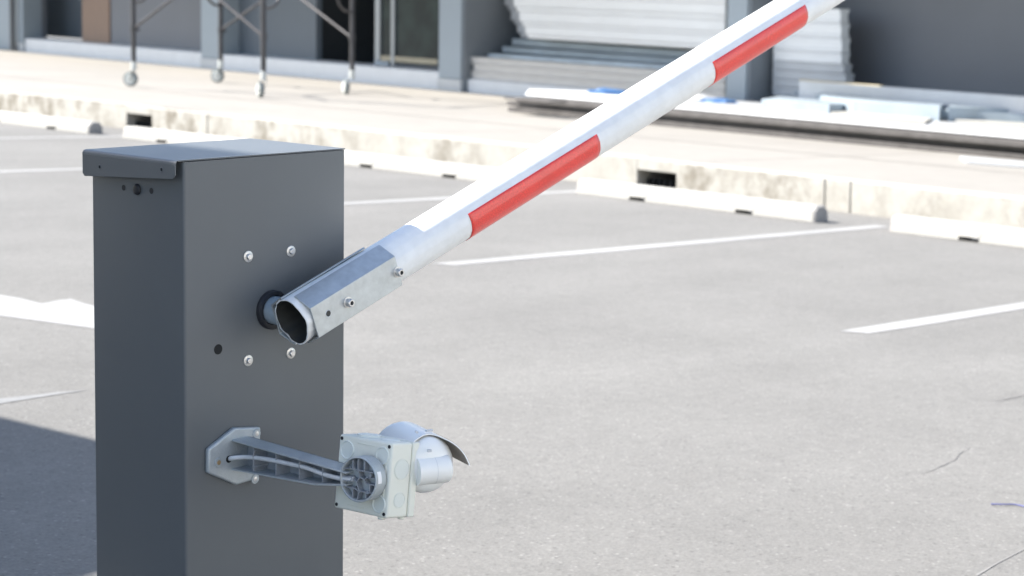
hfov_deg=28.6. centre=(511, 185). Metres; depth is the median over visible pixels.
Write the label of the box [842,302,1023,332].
bay line
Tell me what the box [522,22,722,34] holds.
white sheet
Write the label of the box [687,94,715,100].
tarpaulin
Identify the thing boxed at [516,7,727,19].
white sheet
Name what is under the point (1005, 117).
zinc sheet
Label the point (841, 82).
metal channel
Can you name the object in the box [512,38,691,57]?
zinc profile
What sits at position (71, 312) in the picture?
painted arrow
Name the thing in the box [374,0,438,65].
glass door
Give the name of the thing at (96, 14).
door
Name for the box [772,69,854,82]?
sheet bundle
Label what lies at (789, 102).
zinc sheet
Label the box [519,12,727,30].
white sheet
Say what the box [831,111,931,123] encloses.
white board
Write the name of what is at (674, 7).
white sheet
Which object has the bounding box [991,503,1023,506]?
string
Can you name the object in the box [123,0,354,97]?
scaffold
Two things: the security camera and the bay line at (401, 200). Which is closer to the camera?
the security camera
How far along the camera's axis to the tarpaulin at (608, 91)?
22.65 m
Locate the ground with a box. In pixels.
[0,36,1023,575]
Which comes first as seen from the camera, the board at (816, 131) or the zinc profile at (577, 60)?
the board at (816, 131)
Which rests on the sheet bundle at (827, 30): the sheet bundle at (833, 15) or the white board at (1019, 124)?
the sheet bundle at (833, 15)
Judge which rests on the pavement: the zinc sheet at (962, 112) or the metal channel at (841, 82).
the zinc sheet at (962, 112)
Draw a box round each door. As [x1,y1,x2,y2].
[82,0,110,43]
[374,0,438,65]
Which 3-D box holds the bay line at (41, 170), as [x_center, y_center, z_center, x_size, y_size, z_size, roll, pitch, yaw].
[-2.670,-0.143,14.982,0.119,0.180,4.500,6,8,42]
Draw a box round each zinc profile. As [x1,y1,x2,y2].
[488,53,668,68]
[502,46,677,63]
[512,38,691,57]
[520,34,694,49]
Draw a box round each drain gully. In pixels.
[140,115,151,121]
[651,171,676,185]
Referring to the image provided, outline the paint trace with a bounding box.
[976,549,1023,575]
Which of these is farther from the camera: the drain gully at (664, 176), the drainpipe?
the drainpipe
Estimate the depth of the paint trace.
4.77 m
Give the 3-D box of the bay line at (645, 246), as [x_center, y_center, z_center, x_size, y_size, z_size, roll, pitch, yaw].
[1.018,0.325,11.463,0.118,0.165,4.110,6,8,42]
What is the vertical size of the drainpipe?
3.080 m
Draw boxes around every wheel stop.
[0,111,102,133]
[123,126,242,143]
[344,150,497,180]
[576,178,827,221]
[890,214,1023,247]
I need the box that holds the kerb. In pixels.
[0,91,1023,227]
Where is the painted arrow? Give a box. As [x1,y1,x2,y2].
[0,295,93,327]
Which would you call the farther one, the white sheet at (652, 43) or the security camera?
the white sheet at (652, 43)
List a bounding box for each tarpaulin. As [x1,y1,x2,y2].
[587,88,624,94]
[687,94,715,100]
[696,98,738,103]
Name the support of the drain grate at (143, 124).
on the ground
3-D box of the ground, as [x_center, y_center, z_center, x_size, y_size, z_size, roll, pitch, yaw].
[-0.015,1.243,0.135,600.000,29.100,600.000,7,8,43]
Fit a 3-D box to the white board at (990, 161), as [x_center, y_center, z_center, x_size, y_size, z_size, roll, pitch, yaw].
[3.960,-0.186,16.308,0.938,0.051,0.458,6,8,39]
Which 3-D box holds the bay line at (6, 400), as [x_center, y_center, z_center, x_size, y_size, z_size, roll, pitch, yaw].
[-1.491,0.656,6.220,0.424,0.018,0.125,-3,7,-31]
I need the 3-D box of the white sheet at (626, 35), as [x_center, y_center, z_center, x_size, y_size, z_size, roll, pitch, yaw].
[1.416,-1.831,24.407,0.312,0.123,3.440,-5,8,-41]
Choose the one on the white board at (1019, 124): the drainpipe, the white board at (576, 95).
the white board at (576, 95)
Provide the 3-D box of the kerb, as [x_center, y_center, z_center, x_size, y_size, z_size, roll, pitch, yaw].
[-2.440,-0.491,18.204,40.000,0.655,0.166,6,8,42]
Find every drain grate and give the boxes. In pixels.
[136,121,151,127]
[647,178,676,187]
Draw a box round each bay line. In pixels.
[0,136,122,138]
[0,168,82,171]
[0,390,84,403]
[344,190,575,204]
[432,225,888,264]
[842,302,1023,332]
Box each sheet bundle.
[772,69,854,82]
[772,78,798,87]
[772,86,798,94]
[773,36,850,52]
[773,50,849,63]
[773,60,852,73]
[790,22,849,37]
[812,8,848,22]
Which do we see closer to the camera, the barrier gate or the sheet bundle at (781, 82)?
the barrier gate
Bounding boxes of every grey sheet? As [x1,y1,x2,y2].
[504,0,513,4]
[507,5,516,9]
[511,10,523,19]
[517,24,524,32]
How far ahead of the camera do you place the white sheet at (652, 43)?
24.39 m
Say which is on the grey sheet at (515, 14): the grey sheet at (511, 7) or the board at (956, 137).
the grey sheet at (511, 7)
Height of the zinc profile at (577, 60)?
0.066 m
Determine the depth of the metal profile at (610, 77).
24.82 m
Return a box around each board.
[504,97,566,102]
[507,101,1023,151]
[508,106,1023,159]
[516,97,1023,147]
[525,89,1023,138]
[681,99,1023,135]
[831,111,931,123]
[940,118,1023,126]
[960,156,1023,167]
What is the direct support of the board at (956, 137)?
on the board at (816, 131)
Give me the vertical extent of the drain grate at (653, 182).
0.079 m
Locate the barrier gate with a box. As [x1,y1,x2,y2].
[82,0,844,575]
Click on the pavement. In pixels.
(365, 98)
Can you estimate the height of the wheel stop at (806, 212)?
0.129 m
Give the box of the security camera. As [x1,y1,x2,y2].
[205,421,469,519]
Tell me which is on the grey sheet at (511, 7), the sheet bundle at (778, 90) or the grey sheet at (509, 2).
the grey sheet at (509, 2)
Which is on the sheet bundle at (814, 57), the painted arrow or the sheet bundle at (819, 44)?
the sheet bundle at (819, 44)
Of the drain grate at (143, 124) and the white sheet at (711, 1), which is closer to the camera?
the drain grate at (143, 124)
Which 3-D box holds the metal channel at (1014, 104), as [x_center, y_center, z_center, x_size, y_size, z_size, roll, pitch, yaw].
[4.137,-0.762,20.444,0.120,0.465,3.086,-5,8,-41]
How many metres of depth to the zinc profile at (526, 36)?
24.38 m
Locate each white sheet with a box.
[514,0,727,14]
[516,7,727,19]
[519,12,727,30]
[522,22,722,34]
[525,26,715,43]
[528,35,700,47]
[636,0,727,3]
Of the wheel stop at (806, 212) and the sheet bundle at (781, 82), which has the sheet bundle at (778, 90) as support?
the sheet bundle at (781, 82)
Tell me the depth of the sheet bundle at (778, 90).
22.42 m
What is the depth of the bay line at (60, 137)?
17.59 m
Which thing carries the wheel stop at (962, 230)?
on the ground
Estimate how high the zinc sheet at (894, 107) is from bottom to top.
0.448 m
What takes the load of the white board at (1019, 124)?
on the zinc sheet at (962, 112)
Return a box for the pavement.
[0,49,1023,196]
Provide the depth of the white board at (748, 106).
19.10 m
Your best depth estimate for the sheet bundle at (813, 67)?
22.09 m
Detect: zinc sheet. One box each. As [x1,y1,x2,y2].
[761,94,844,113]
[795,91,942,120]
[941,108,1023,122]
[948,105,1007,121]
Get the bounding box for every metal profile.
[471,56,725,81]
[471,71,725,98]
[473,63,725,90]
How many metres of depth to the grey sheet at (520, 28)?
26.17 m
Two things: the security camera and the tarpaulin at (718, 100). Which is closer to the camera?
the security camera
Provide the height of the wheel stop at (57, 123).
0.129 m
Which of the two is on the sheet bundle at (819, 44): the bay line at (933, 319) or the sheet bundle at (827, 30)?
the sheet bundle at (827, 30)
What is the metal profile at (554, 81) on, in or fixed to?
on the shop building
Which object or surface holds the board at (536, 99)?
on the board at (956, 137)
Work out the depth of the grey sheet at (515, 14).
26.23 m
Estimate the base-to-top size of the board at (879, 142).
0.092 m
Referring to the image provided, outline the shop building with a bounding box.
[0,0,1023,100]
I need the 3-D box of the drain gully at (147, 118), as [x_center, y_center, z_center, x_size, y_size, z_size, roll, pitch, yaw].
[-3.284,-0.587,19.382,0.443,0.310,0.470,7,8,43]
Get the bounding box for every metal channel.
[799,79,882,86]
[799,81,1023,113]
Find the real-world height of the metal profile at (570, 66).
0.103 m
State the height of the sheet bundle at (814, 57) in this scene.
0.120 m
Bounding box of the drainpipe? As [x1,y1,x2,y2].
[9,0,15,49]
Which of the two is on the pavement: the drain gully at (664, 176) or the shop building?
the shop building
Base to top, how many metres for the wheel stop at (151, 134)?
0.129 m
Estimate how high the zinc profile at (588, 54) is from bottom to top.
0.111 m
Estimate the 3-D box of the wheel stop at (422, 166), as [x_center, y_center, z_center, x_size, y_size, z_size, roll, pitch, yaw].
[-0.755,-0.154,15.544,2.040,0.129,0.165,6,8,42]

